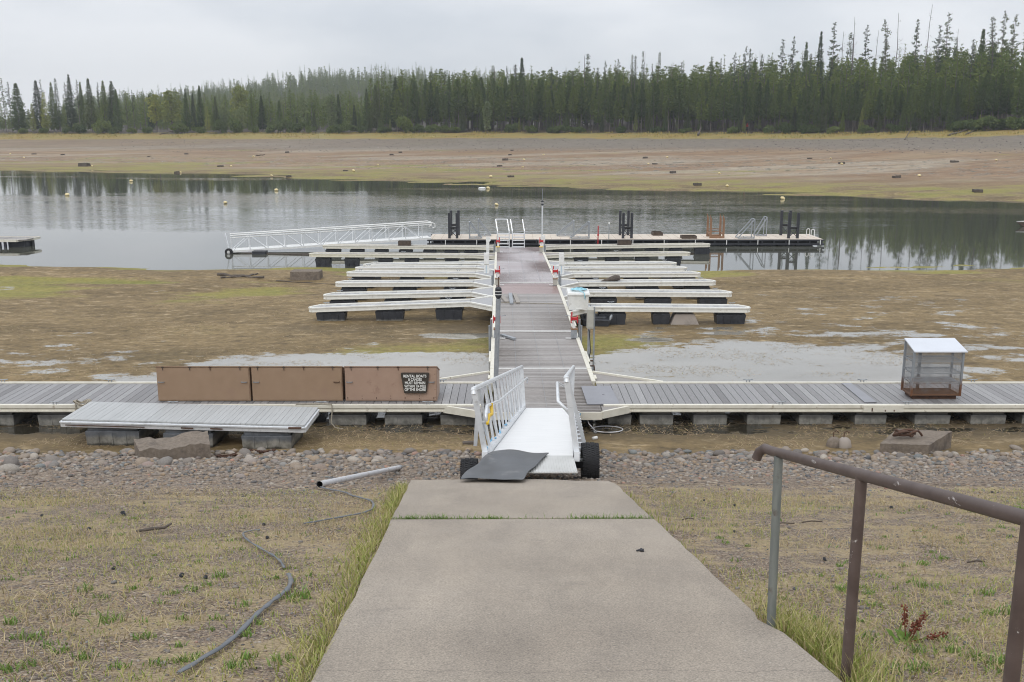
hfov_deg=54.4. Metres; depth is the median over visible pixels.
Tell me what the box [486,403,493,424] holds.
caution tape
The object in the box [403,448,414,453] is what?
cobblestone
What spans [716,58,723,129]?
pine tree
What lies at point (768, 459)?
cobblestone
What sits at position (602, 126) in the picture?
spruce tree
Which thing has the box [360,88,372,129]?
spruce tree
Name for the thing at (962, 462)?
cobblestone
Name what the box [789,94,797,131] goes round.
pine tree
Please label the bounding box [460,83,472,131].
pine tree
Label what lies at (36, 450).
cobblestone
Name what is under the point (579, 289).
rope pile
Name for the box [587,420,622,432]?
cable
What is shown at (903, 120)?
spruce tree
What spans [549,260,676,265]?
finger pier
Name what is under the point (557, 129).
bush
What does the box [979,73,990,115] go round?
pine tree
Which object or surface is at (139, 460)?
cobblestone
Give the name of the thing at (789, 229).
boat guide frame
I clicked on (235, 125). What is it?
bush
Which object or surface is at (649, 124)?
spruce tree
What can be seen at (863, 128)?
bush
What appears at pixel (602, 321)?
pontoon
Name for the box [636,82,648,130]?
pine tree
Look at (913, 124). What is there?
spruce tree
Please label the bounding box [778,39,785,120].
pine tree
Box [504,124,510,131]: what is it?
bush
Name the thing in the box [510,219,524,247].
boarding ladder
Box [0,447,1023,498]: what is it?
pebbles
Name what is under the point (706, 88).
pine tree
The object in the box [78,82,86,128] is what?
spruce tree
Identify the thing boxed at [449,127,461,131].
bush
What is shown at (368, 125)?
spruce tree
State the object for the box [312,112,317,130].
spruce tree
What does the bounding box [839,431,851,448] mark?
concrete stump
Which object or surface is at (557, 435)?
gangway
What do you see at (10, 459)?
cobblestone
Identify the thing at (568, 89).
pine tree
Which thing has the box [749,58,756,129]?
fir tree
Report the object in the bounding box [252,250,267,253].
float
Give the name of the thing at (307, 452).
cobblestone
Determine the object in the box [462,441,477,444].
driftwood
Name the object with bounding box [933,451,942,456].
cobblestone
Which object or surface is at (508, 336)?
plank
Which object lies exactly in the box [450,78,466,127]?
pine tree
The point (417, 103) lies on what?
pine tree
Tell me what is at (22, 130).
bush
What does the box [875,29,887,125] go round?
dead tree
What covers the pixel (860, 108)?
pine tree
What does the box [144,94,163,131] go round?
broadleaf tree
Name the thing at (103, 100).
spruce tree
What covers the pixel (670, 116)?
pine tree
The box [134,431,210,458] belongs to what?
concrete block
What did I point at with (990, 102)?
pine tree
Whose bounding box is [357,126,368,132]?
bush
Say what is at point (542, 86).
pine tree
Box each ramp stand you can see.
[469,221,481,238]
[478,218,490,235]
[556,220,574,235]
[570,221,589,238]
[735,218,755,238]
[753,216,767,235]
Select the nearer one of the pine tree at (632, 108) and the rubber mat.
the rubber mat
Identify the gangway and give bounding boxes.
[224,221,435,253]
[460,365,599,478]
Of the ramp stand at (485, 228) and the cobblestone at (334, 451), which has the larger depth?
the ramp stand at (485, 228)
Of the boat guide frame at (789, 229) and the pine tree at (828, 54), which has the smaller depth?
the boat guide frame at (789, 229)
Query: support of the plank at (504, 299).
on the walkway dock at (541, 348)
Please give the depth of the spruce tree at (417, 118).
288.91 m
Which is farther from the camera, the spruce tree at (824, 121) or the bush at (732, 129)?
the bush at (732, 129)
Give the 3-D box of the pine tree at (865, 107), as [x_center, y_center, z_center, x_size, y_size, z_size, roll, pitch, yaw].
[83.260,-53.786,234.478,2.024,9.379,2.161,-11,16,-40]
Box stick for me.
[136,523,171,531]
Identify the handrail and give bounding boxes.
[752,444,1023,681]
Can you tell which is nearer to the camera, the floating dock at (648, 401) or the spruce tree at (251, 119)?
the floating dock at (648, 401)
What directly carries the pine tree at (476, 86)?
on the ground at (742, 166)
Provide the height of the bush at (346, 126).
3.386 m
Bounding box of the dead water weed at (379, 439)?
[0,274,1023,448]
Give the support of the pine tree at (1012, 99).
on the ground at (742, 166)
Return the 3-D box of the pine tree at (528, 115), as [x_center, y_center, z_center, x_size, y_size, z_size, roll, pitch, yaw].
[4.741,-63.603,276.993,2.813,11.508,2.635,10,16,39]
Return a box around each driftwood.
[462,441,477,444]
[601,275,619,281]
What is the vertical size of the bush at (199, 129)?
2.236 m
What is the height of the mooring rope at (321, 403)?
0.590 m
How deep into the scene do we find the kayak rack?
68.24 m
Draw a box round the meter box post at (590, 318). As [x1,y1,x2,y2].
[586,307,594,370]
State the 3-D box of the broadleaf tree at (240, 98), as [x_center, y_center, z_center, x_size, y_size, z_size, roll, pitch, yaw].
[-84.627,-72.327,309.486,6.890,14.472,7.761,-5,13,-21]
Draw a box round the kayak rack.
[706,214,724,237]
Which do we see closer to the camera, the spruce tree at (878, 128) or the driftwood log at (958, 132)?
the driftwood log at (958, 132)
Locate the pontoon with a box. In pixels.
[580,313,611,326]
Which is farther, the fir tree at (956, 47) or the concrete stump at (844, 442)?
the fir tree at (956, 47)
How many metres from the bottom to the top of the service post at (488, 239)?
0.972 m
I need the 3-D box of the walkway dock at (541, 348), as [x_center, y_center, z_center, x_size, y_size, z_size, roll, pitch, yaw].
[0.641,-1.808,43.092,2.995,1.112,38.391,0,12,-1]
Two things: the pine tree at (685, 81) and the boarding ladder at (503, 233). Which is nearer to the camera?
the boarding ladder at (503, 233)
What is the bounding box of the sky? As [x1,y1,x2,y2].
[0,0,1023,125]
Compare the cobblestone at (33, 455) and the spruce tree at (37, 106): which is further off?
the spruce tree at (37, 106)
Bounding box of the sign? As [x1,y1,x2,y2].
[401,373,428,392]
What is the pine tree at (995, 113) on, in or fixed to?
on the ground at (742, 166)
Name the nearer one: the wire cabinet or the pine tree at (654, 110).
the wire cabinet
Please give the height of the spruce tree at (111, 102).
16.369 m
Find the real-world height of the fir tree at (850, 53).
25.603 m
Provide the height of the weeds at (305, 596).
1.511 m
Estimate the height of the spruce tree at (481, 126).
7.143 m
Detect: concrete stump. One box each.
[826,430,839,447]
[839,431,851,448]
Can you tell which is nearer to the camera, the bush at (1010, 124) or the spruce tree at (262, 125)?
the bush at (1010, 124)
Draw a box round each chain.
[215,449,275,457]
[892,428,922,436]
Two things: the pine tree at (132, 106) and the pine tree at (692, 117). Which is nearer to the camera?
the pine tree at (692, 117)
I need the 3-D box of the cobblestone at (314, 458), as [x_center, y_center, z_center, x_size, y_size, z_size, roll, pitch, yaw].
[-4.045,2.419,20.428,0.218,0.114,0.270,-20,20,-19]
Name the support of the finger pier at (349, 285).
on the ground at (742, 166)
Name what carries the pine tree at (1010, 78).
on the ground at (742, 166)
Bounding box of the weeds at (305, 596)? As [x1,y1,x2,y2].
[0,500,1023,681]
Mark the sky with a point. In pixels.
(135, 45)
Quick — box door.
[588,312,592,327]
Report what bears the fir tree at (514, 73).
on the ground at (742, 166)
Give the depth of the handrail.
4.52 m
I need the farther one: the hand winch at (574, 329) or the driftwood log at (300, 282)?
the driftwood log at (300, 282)
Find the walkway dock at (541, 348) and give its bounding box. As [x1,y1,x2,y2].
[488,247,601,421]
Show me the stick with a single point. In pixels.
(156, 528)
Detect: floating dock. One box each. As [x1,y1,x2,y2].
[0,371,489,425]
[427,234,824,245]
[592,371,1023,424]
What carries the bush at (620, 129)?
on the ground at (742, 166)
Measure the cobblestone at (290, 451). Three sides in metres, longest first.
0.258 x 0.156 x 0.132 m
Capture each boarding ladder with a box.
[495,219,509,247]
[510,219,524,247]
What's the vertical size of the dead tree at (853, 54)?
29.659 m
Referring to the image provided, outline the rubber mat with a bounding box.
[461,449,548,479]
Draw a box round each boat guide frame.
[448,210,459,237]
[619,210,632,237]
[779,210,799,237]
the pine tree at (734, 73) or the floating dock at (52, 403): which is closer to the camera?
the floating dock at (52, 403)
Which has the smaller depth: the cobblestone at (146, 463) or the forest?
the cobblestone at (146, 463)
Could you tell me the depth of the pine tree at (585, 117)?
281.33 m
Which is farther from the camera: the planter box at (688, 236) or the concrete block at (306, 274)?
the planter box at (688, 236)
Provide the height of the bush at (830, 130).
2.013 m
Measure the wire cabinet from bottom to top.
1.465 m
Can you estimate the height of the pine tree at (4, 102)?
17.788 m
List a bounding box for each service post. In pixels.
[486,237,490,252]
[540,235,544,249]
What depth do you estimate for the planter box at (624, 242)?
62.75 m
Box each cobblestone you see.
[0,464,19,471]
[2,455,19,464]
[3,447,14,452]
[22,453,31,458]
[30,448,39,453]
[30,453,37,457]
[35,463,45,467]
[42,461,51,467]
[44,455,59,461]
[48,461,58,467]
[97,460,106,464]
[110,452,117,456]
[134,457,147,464]
[141,461,153,465]
[157,456,172,464]
[182,457,192,462]
[236,474,245,477]
[239,448,250,455]
[243,457,257,462]
[286,448,295,454]
[289,462,302,466]
[293,465,302,469]
[303,450,313,454]
[310,455,319,460]
[311,463,326,469]
[329,449,338,453]
[347,456,358,461]
[362,457,370,461]
[373,456,385,462]
[377,450,384,454]
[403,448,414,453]
[662,452,670,457]
[713,450,724,455]
[765,457,773,461]
[832,457,842,461]
[896,453,906,456]
[913,454,922,458]
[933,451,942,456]
[959,460,968,464]
[987,455,995,460]
[1009,445,1022,449]
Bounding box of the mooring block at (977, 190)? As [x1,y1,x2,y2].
[972,189,982,192]
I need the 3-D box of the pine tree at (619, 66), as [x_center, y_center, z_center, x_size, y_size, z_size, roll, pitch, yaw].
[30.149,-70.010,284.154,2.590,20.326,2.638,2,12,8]
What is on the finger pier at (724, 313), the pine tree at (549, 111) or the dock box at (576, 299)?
the dock box at (576, 299)
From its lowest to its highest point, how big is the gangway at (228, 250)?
1.774 m
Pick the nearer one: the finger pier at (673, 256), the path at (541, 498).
the path at (541, 498)
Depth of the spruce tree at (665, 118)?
260.39 m
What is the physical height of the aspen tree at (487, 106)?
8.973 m
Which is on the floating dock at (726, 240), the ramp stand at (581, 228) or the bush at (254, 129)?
the ramp stand at (581, 228)
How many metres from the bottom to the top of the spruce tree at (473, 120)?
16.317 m
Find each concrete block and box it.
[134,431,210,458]
[290,269,322,279]
[669,312,698,324]
[880,429,951,453]
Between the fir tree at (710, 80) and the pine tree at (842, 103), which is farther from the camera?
the fir tree at (710, 80)
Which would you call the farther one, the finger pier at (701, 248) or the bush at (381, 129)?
the bush at (381, 129)
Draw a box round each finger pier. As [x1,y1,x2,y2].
[308,295,492,320]
[309,251,494,265]
[322,244,492,252]
[323,286,492,310]
[335,278,491,297]
[346,269,494,287]
[355,264,494,279]
[363,260,494,265]
[545,243,710,253]
[545,251,690,264]
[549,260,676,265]
[551,264,686,279]
[553,269,700,287]
[560,277,715,297]
[560,287,731,303]
[565,300,750,324]
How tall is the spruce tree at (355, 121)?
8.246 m
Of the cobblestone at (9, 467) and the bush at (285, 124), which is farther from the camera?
the bush at (285, 124)
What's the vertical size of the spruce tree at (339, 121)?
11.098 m
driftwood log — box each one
[217,273,263,277]
[220,276,243,277]
[276,280,326,283]
[948,128,968,135]
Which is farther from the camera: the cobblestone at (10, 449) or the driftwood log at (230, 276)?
the driftwood log at (230, 276)
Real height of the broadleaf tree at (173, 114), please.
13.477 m
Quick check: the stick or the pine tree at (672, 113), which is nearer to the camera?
the stick
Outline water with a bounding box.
[0,169,1023,270]
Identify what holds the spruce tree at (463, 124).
on the ground at (742, 166)
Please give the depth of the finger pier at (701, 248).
62.71 m
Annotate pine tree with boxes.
[0,78,7,131]
[5,82,12,131]
[63,83,67,121]
[75,80,79,121]
[96,83,100,109]
[130,90,134,127]
[409,79,415,123]
[409,81,420,124]
[412,92,421,123]
[420,79,428,125]
[425,83,436,124]
[442,71,446,123]
[444,76,451,126]
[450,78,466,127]
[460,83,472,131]
[468,89,476,129]
[471,77,482,129]
[476,77,486,118]
[484,93,491,115]
[488,78,500,130]
[497,87,506,130]
[502,77,507,122]
[504,76,518,123]
[504,84,512,111]
[512,79,518,103]
[515,76,527,129]
[524,84,533,125]
[525,92,532,119]
[531,86,539,121]
[533,79,544,130]
[539,79,545,129]
[541,86,548,128]
[545,89,553,126]
[548,67,555,126]
[550,90,554,123]
[553,78,565,125]
[553,92,560,122]
[555,85,566,124]
[564,76,575,124]
[568,86,577,126]
[574,77,582,126]
[576,87,587,126]
[582,87,588,127]
[593,91,603,132]
[600,62,609,129]
[614,59,620,126]
[627,94,636,131]
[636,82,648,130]
[648,80,659,128]
[669,78,676,129]
[669,81,678,130]
[676,62,684,128]
[679,73,689,128]
[689,81,696,126]
[695,78,707,131]
[701,80,708,129]
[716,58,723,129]
[729,53,740,126]
[740,46,747,87]
[745,96,753,131]
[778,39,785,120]
[785,36,798,121]
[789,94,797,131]
[826,99,834,127]
[827,22,841,128]
[837,88,847,132]
[849,96,858,131]
[855,93,865,121]
[859,25,874,79]
[861,93,869,124]
[878,20,891,125]
[906,19,921,73]
[927,25,944,122]
[934,12,954,117]
[961,39,975,79]
[973,87,980,119]
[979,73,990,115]
[986,82,999,128]
[993,10,1010,115]
[993,77,1003,118]
[1000,88,1011,115]
[1002,70,1015,117]
[1005,14,1021,117]
[1007,88,1014,115]
[1010,71,1023,116]
[1010,88,1018,111]
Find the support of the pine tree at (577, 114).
on the ground at (742, 166)
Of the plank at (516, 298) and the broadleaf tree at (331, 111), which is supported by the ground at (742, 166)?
the broadleaf tree at (331, 111)
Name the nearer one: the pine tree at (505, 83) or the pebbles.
the pebbles
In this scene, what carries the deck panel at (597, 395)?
on the walkway dock at (541, 348)
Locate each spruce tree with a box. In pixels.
[8,83,29,130]
[29,80,46,128]
[39,92,51,129]
[47,82,60,130]
[64,74,78,130]
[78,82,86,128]
[82,78,98,131]
[98,80,109,131]
[104,81,123,127]
[112,89,124,132]
[146,95,154,127]
[182,89,191,131]
[190,93,197,131]
[195,86,205,127]
[212,96,220,130]
[247,98,257,128]
[256,96,267,130]
[275,100,283,131]
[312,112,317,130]
[335,94,343,125]
[351,105,357,131]
[357,114,361,130]
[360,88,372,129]
[366,113,371,132]
[369,85,383,130]
[388,77,402,129]
[414,110,420,131]
[459,105,466,131]
[471,76,476,129]
[479,107,483,130]
[515,57,527,126]
[545,116,550,131]
[600,115,603,131]
[646,108,653,130]
[662,110,667,131]
[736,118,740,131]
[790,106,798,132]
[796,42,809,126]
[812,31,824,124]
[817,103,827,132]
[839,111,844,131]
[876,116,880,131]
[898,105,906,130]
[910,112,917,131]
[969,29,986,120]
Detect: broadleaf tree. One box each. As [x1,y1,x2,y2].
[29,104,36,130]
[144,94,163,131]
[158,90,182,132]
[204,106,210,130]
[220,105,229,131]
[229,86,249,119]
[234,107,246,131]
[322,94,339,125]
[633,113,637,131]
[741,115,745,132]
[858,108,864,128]
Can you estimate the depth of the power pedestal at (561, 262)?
47.80 m
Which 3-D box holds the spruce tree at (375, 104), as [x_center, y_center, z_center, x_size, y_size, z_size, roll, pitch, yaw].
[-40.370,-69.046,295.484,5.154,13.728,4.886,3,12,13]
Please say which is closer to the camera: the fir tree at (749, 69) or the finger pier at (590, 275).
the finger pier at (590, 275)
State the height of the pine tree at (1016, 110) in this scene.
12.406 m
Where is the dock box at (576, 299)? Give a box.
[566,288,589,309]
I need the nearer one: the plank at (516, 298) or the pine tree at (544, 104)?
the plank at (516, 298)
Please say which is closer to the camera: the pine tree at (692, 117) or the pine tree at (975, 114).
the pine tree at (975, 114)
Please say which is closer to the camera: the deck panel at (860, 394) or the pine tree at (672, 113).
the deck panel at (860, 394)
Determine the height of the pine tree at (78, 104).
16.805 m
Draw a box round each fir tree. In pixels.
[54,79,63,130]
[488,65,498,129]
[507,65,519,123]
[569,71,575,126]
[582,54,593,129]
[594,68,600,129]
[629,55,633,129]
[630,55,637,124]
[639,51,644,122]
[655,53,662,125]
[706,56,713,129]
[745,49,751,124]
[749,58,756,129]
[754,54,763,129]
[806,55,812,124]
[842,32,854,128]
[950,38,957,78]
[985,16,997,82]
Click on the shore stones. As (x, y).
(632, 147)
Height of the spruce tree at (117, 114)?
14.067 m
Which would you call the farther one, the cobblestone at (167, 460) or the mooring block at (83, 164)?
the mooring block at (83, 164)
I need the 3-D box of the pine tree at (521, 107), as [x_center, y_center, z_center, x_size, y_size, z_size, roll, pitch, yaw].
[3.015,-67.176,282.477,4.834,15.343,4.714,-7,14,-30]
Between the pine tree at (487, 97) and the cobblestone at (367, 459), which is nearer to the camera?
the cobblestone at (367, 459)
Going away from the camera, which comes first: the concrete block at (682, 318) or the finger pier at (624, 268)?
the concrete block at (682, 318)
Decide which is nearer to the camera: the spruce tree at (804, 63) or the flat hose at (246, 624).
the flat hose at (246, 624)
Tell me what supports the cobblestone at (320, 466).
on the ground at (742, 166)
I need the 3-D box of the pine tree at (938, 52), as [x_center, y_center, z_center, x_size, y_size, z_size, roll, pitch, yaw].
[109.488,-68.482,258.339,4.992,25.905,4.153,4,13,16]
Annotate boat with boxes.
[1017,221,1023,226]
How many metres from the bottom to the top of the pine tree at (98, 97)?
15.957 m
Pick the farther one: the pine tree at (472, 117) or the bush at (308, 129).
the bush at (308, 129)
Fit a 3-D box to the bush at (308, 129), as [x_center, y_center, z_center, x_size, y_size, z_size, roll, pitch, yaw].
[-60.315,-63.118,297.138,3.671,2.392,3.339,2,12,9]
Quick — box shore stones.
[120,135,1023,152]
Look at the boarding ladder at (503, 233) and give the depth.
61.17 m
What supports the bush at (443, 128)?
on the ground at (742, 166)
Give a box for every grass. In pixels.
[0,483,1023,681]
[0,483,1023,681]
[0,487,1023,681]
[1,128,1021,138]
[241,481,971,681]
[392,511,653,518]
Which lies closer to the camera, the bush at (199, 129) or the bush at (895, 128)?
the bush at (895, 128)
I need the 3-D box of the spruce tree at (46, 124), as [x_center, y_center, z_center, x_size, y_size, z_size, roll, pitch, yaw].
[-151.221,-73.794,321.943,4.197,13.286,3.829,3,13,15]
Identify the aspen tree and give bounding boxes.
[298,94,308,130]
[481,101,491,129]
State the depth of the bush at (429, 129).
285.34 m
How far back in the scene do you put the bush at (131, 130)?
311.13 m
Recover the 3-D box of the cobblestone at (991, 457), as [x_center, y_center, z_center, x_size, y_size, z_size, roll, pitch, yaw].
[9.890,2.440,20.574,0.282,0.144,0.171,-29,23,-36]
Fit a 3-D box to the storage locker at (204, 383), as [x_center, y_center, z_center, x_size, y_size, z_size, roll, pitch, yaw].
[-7.776,0.982,25.512,2.368,0.908,0.970,0,12,0]
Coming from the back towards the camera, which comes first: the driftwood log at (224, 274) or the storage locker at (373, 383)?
the driftwood log at (224, 274)
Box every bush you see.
[18,128,27,132]
[38,128,48,133]
[62,127,74,133]
[72,123,86,133]
[91,120,111,133]
[108,126,120,133]
[126,127,137,132]
[141,127,153,132]
[168,123,189,133]
[191,126,206,132]
[211,119,227,132]
[229,117,243,132]
[248,126,258,132]
[264,125,280,132]
[276,118,292,132]
[292,122,304,132]
[305,126,315,132]
[326,125,339,132]
[332,122,356,132]
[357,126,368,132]
[376,127,391,132]
[395,116,413,132]
[413,123,424,132]
[425,124,437,132]
[434,125,449,131]
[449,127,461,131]
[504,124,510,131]
[509,122,517,132]
[524,125,536,132]
[547,126,552,132]
[552,125,568,132]
[565,126,574,132]
[574,127,585,132]
[616,125,626,132]
[650,126,663,132]
[677,128,691,132]
[727,126,738,132]
[762,125,773,132]
[777,122,795,133]
[797,124,812,133]
[806,126,820,132]
[826,126,839,133]
[857,125,874,132]
[885,123,901,132]
[949,121,970,131]
[961,119,980,130]
[973,115,999,130]
[982,116,1006,129]
[1004,116,1021,129]
[1015,117,1023,128]
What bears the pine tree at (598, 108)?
on the ground at (742, 166)
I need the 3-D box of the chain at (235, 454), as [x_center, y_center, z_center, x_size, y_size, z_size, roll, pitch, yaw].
[-5.778,2.400,21.533,0.553,0.284,1.423,10,16,39]
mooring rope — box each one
[73,399,91,410]
[296,403,342,428]
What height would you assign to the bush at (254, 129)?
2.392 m
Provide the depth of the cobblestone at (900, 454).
21.02 m
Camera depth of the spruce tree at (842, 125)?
235.89 m
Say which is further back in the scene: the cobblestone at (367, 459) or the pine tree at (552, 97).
the pine tree at (552, 97)
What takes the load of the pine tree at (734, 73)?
on the ground at (742, 166)
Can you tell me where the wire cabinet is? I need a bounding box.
[901,338,967,398]
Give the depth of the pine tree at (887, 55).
262.68 m
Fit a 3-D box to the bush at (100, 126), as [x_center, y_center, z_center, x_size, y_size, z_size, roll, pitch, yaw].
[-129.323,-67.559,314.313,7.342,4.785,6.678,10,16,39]
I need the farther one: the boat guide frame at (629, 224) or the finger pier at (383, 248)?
the boat guide frame at (629, 224)
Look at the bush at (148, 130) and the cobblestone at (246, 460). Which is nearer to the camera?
the cobblestone at (246, 460)
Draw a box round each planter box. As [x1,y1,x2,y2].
[398,240,410,245]
[617,240,631,244]
[651,231,662,235]
[680,235,696,238]
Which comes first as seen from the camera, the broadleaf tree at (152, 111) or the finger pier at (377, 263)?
the finger pier at (377, 263)
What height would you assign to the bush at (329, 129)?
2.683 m
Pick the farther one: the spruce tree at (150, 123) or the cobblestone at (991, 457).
the spruce tree at (150, 123)
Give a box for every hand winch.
[488,315,505,350]
[491,266,503,285]
[493,237,502,259]
[537,239,545,251]
[549,266,560,285]
[565,312,581,342]
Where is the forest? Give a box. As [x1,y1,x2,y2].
[0,39,1023,131]
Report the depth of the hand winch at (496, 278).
43.63 m
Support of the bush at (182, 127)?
on the ground at (742, 166)
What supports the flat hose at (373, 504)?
on the ground at (742, 166)
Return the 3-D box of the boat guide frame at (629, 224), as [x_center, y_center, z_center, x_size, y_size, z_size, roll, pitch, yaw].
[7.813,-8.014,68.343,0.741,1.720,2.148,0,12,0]
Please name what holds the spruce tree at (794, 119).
on the ground at (742, 166)
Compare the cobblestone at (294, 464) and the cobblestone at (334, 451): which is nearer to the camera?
the cobblestone at (294, 464)
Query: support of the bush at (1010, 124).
on the ground at (742, 166)
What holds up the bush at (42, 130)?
on the ground at (742, 166)
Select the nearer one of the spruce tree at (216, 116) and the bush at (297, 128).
the bush at (297, 128)
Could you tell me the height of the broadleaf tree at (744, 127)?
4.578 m
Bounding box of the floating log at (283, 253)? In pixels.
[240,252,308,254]
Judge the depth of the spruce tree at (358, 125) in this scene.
292.70 m
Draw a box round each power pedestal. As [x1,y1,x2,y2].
[484,253,488,272]
[559,253,563,273]
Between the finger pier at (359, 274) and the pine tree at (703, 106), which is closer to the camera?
the finger pier at (359, 274)
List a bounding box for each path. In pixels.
[311,519,841,681]
[392,479,651,518]
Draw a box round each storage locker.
[155,366,252,400]
[250,366,345,400]
[344,366,439,400]
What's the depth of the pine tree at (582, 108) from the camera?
272.53 m
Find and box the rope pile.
[571,287,586,297]
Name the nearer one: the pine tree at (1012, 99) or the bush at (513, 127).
the pine tree at (1012, 99)
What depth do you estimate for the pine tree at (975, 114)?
224.04 m
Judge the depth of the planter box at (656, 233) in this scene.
69.19 m
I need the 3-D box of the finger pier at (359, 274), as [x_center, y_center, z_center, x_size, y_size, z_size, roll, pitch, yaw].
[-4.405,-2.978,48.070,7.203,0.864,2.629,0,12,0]
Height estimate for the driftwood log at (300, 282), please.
0.081 m
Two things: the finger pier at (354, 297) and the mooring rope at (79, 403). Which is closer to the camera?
the mooring rope at (79, 403)
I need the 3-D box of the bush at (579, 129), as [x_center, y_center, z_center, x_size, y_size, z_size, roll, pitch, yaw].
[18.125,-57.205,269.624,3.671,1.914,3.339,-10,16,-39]
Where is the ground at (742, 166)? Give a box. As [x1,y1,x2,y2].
[0,94,1023,681]
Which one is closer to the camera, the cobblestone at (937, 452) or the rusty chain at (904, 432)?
the cobblestone at (937, 452)
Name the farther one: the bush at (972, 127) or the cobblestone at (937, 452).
the bush at (972, 127)
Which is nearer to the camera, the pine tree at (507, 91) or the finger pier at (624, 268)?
the finger pier at (624, 268)
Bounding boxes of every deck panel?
[581,386,619,404]
[842,383,875,402]
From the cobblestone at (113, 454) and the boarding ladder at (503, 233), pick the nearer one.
the cobblestone at (113, 454)
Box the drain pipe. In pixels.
[316,465,401,487]
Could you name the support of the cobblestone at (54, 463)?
on the ground at (742, 166)
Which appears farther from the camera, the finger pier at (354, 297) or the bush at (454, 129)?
the bush at (454, 129)
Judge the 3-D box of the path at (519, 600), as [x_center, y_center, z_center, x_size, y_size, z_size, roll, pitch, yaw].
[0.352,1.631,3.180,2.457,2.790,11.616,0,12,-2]
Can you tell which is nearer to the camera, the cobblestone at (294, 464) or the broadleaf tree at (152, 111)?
the cobblestone at (294, 464)
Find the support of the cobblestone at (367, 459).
on the ground at (742, 166)
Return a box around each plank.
[500,334,515,339]
[501,294,508,302]
[509,293,512,303]
[513,293,519,302]
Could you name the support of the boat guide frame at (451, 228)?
on the floating dock at (726, 240)
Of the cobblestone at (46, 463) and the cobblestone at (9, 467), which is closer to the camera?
the cobblestone at (9, 467)
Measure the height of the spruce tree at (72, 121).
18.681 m
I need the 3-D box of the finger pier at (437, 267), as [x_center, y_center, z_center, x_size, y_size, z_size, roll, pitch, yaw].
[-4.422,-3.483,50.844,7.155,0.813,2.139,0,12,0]
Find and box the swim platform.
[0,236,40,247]
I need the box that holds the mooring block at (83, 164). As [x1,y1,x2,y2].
[78,163,90,166]
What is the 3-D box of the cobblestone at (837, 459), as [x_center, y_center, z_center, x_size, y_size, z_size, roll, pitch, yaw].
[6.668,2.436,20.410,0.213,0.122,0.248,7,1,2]
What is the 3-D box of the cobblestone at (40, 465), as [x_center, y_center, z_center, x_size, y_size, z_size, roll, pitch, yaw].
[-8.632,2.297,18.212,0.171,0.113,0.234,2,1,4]
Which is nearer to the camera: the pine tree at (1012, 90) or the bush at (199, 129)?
the pine tree at (1012, 90)
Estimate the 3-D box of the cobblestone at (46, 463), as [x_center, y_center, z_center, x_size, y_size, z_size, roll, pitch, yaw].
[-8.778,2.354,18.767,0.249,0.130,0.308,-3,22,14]
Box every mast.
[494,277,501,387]
[541,189,543,243]
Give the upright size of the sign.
0.530 m
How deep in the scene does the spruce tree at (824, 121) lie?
238.91 m
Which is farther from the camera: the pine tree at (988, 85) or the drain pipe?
the pine tree at (988, 85)
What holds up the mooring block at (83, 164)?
on the ground at (742, 166)
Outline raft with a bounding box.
[59,401,319,448]
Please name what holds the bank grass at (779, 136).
on the ground at (742, 166)
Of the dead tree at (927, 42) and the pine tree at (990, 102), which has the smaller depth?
the pine tree at (990, 102)
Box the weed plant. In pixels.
[886,604,947,644]
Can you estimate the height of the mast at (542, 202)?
3.594 m
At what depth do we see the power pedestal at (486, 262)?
48.09 m
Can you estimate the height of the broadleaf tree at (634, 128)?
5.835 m
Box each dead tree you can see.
[847,21,857,127]
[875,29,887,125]
[890,15,903,123]
[919,4,933,79]
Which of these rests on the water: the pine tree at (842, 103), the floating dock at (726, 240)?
the floating dock at (726, 240)
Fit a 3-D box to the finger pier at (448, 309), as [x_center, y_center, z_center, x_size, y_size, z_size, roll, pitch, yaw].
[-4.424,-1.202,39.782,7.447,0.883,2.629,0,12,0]
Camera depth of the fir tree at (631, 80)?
279.09 m
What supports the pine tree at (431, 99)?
on the ground at (742, 166)
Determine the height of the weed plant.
0.223 m
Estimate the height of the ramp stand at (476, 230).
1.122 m
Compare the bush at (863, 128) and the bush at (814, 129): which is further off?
the bush at (814, 129)
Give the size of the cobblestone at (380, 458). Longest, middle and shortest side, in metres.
0.287 x 0.194 x 0.134 m
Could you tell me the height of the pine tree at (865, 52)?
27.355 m
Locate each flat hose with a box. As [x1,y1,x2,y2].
[177,572,293,673]
[242,529,284,567]
[303,486,374,523]
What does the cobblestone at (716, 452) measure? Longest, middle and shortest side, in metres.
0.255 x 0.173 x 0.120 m
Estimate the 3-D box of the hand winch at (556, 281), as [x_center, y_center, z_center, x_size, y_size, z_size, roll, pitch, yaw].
[1.886,-2.577,43.739,0.576,1.455,0.265,0,12,0]
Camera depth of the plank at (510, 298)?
39.86 m
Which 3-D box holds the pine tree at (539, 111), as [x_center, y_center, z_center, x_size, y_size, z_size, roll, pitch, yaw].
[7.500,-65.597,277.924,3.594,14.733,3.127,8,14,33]
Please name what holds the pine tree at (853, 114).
on the ground at (742, 166)

